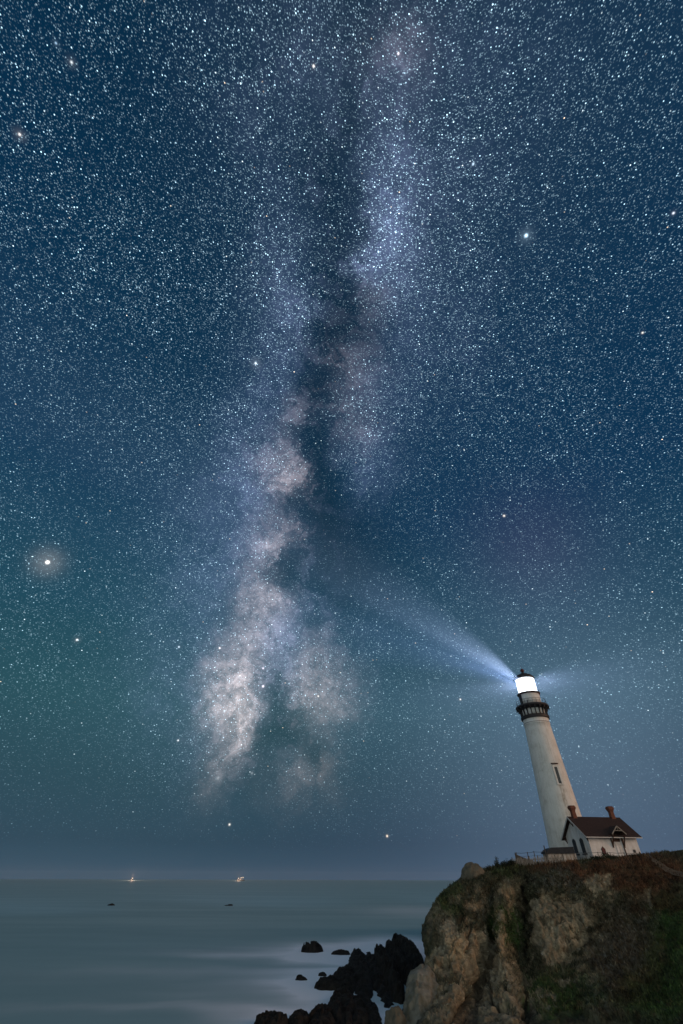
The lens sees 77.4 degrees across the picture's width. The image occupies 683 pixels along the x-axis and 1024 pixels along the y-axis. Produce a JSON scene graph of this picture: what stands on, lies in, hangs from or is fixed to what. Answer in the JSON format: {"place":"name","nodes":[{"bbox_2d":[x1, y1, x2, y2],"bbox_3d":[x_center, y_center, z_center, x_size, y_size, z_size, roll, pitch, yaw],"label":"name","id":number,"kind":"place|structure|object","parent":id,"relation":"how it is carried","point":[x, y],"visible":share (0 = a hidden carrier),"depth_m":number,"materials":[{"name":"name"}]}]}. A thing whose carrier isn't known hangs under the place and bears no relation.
{"place":"outdoors","nodes":[
{"label":"outdoors","id":0,"kind":"place"},
{"bbox_2d":[0,879,457,1023],"bbox_3d":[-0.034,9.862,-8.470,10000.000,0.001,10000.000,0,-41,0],"label":"sea","id":1,"kind":"structure","parent":0,"point":[141,951],"depth_m":113.58,"materials":[{"name":"liquid"}]},
{"bbox_2d":[254,1010,288,1023],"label":"shore rock","id":2,"kind":"object","parent":1,"relation":"in","point":[272,1017],"visible":1,"depth_m":49.14,"materials":[{"name":"brown stone"}]},
{"bbox_2d":[288,1009,309,1023],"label":"shore rock","id":3,"kind":"object","parent":1,"relation":"in","point":[299,1016],"visible":0.81,"depth_m":49.70,"materials":[{"name":"brown stone"}]},
{"bbox_2d":[295,974,306,980],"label":"sea rock","id":4,"kind":"object","parent":1,"relation":"in","point":[299,977],"visible":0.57,"depth_m":71.55,"materials":[{"name":"black stone"}]},
{"bbox_2d":[301,941,322,952],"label":"sea rock","id":5,"kind":"object","parent":1,"relation":"in","point":[312,947],"visible":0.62,"depth_m":98.72,"materials":[{"name":"black stone"}]},
{"bbox_2d":[309,1003,334,1023],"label":"shore rock","id":6,"kind":"object","parent":1,"relation":"in","point":[320,1013],"visible":0.88,"depth_m":50.21,"materials":[{"name":"brown stone"}]},
{"bbox_2d":[318,972,326,975],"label":"sea rock","id":7,"kind":"object","parent":1,"relation":"in","point":[322,974],"visible":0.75,"depth_m":74.66,"materials":[{"name":"black stone"}]},
{"bbox_2d":[314,974,341,990],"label":"shore rock","id":8,"kind":"object","parent":1,"relation":"in","point":[330,982],"visible":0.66,"depth_m":65.94,"materials":[{"name":"black stone"}]},
{"bbox_2d":[331,949,349,954],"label":"sea rock","id":9,"kind":"object","parent":1,"relation":"in","point":[340,952],"visible":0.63,"depth_m":95.53,"materials":[{"name":"black stone"}]},
{"bbox_2d":[327,986,356,1023],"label":"shore rock","id":10,"kind":"object","parent":1,"relation":"in","point":[342,1003],"visible":0.69,"depth_m":53.23,"materials":[{"name":"black stone"}]},
{"bbox_2d":[333,964,357,992],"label":"shore rock","id":11,"kind":"object","parent":1,"relation":"in","point":[346,976],"visible":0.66,"depth_m":68.70,"materials":[{"name":"black stone"}]},
{"bbox_2d":[348,948,372,1002],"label":"shore rock","id":12,"kind":"object","parent":1,"relation":"in","point":[358,962],"visible":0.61,"depth_m":69.82,"materials":[{"name":"black stone"}]},
{"bbox_2d":[366,1000,381,1023],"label":"shore rock","id":13,"kind":"object","parent":1,"relation":"in","point":[374,1015],"visible":0.77,"depth_m":52.20,"materials":[{"name":"black stone"}]},
{"bbox_2d":[366,952,393,1007],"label":"shore rock","id":14,"kind":"object","parent":1,"relation":"in","point":[380,989],"visible":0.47,"depth_m":65.49,"materials":[{"name":"black stone"}]},
{"bbox_2d":[374,943,404,1010],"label":"shore rock","id":15,"kind":"object","parent":1,"relation":"in","point":[387,964],"visible":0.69,"depth_m":66.88,"materials":[{"name":"black stone"}]},
{"bbox_2d":[384,1006,405,1023],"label":"boulder","id":16,"kind":"object","parent":1,"relation":"in","point":[395,1015],"visible":1,"depth_m":48.68,"materials":[{"name":"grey stone"}]},
{"bbox_2d":[385,939,413,985],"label":"shore rock","id":17,"kind":"object","parent":1,"relation":"in","point":[403,962],"visible":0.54,"depth_m":76.99,"materials":[{"name":"black stone"}]},
{"bbox_2d":[392,933,424,968],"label":"shore rock","id":18,"kind":"object","parent":1,"relation":"in","point":[407,946],"visible":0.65,"depth_m":89.42,"materials":[{"name":"black stone"}]},
{"bbox_2d":[0,0,682,879],"label":"sky","id":19,"kind":"structure","parent":0,"point":[341,341],"materials":[{"name":"blue"}]},
{"bbox_2d":[416,850,682,1023],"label":"headland","id":20,"kind":"structure","parent":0,"point":[472,962],"depth_m":59.07,"materials":[{"name":"stone"}]},
{"bbox_2d":[403,964,438,1023],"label":"boulder","id":21,"kind":"object","parent":20,"relation":"on","point":[422,984],"visible":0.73,"depth_m":51.68,"materials":[{"name":"stone"}]},
{"bbox_2d":[461,862,483,879],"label":"boulder","id":22,"kind":"object","parent":20,"relation":"on","point":[471,870],"visible":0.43,"depth_m":72.32,"materials":[{"name":"grey stone"}]},
{"bbox_2d":[493,856,501,868],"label":"shrub","id":23,"kind":"object","parent":20,"relation":"on","point":[496,863],"visible":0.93,"depth_m":73.77,"materials":[{"name":"green plant"}]},
{"bbox_2d":[503,858,515,865],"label":"shrub","id":24,"kind":"object","parent":20,"relation":"on","point":[509,862],"visible":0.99,"depth_m":73.71,"materials":[{"name":"green plant"}]},
{"bbox_2d":[515,853,532,861],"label":"fence","id":25,"kind":"object","parent":20,"relation":"on","point":[524,859],"visible":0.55,"depth_m":76.24,"materials":[{"name":"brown wood"}]},
{"bbox_2d":[516,851,546,859],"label":"wire fence","id":26,"kind":"object","parent":20,"relation":"on","point":[534,855],"visible":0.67,"depth_m":75.87,"materials":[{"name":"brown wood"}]},
{"bbox_2d":[511,854,564,865],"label":"picket fence","id":27,"kind":"object","parent":20,"relation":"on","point":[538,859],"visible":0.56,"depth_m":74.04,"materials":[{"name":"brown wood"}]},
{"bbox_2d":[514,668,581,847],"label":"lighthouse","id":28,"kind":"object","parent":20,"relation":"on","point":[556,795],"visible":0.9,"depth_m":99.17,"materials":[{"name":"paint"}]},
{"bbox_2d":[551,763,563,784],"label":"window","id":29,"kind":"structure","parent":28,"relation":"in","point":[556,770],"depth_m":96.92,"materials":[{"name":"black glass"}]},
{"bbox_2d":[432,848,682,1023],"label":"ground cover","id":30,"kind":"object","parent":20,"relation":"on","point":[529,947],"visible":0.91,"depth_m":60.89,"materials":[{"name":"green plant"}]},
{"bbox_2d":[541,845,576,861],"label":"shed","id":31,"kind":"structure","parent":20,"relation":"on","point":[567,853],"depth_m":77.63,"materials":[{"name":"white wood"}]},
{"bbox_2d":[590,854,603,859],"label":"shrub","id":32,"kind":"object","parent":20,"relation":"on","point":[595,856],"visible":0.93,"depth_m":72.68,"materials":[{"name":"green plant"}]},
{"bbox_2d":[561,805,641,859],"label":"keepers house","id":33,"kind":"structure","parent":20,"relation":"on","point":[612,834],"depth_m":79.70,"materials":[{"name":"white paint"}]},
{"bbox_2d":[572,838,579,854],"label":"window","id":34,"kind":"structure","parent":33,"relation":"in","point":[573,840],"depth_m":81.17,"materials":[{"name":"black glass"}]},
{"bbox_2d":[579,837,587,854],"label":"window","id":35,"kind":"structure","parent":33,"relation":"in","point":[582,844],"depth_m":79.20,"materials":[{"name":"black glass"}]},
{"bbox_2d":[614,838,623,855],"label":"door","id":36,"kind":"structure","parent":33,"relation":"in","point":[617,842],"depth_m":78.11,"materials":[{"name":"white wood"}]},
{"bbox_2d":[573,852,639,859],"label":"wire fence","id":37,"kind":"object","parent":20,"relation":"on","point":[598,855],"visible":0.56,"depth_m":74.58,"materials":[{"name":"black metal"}]},
{"bbox_2d":[600,851,617,859],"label":"shrub","id":38,"kind":"object","parent":20,"relation":"on","point":[607,855],"visible":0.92,"depth_m":72.52,"materials":[{"name":"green plant"}]},
{"bbox_2d":[646,854,682,876],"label":"path","id":39,"kind":"structure","parent":0,"point":[665,868],"depth_m":68.06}
]}

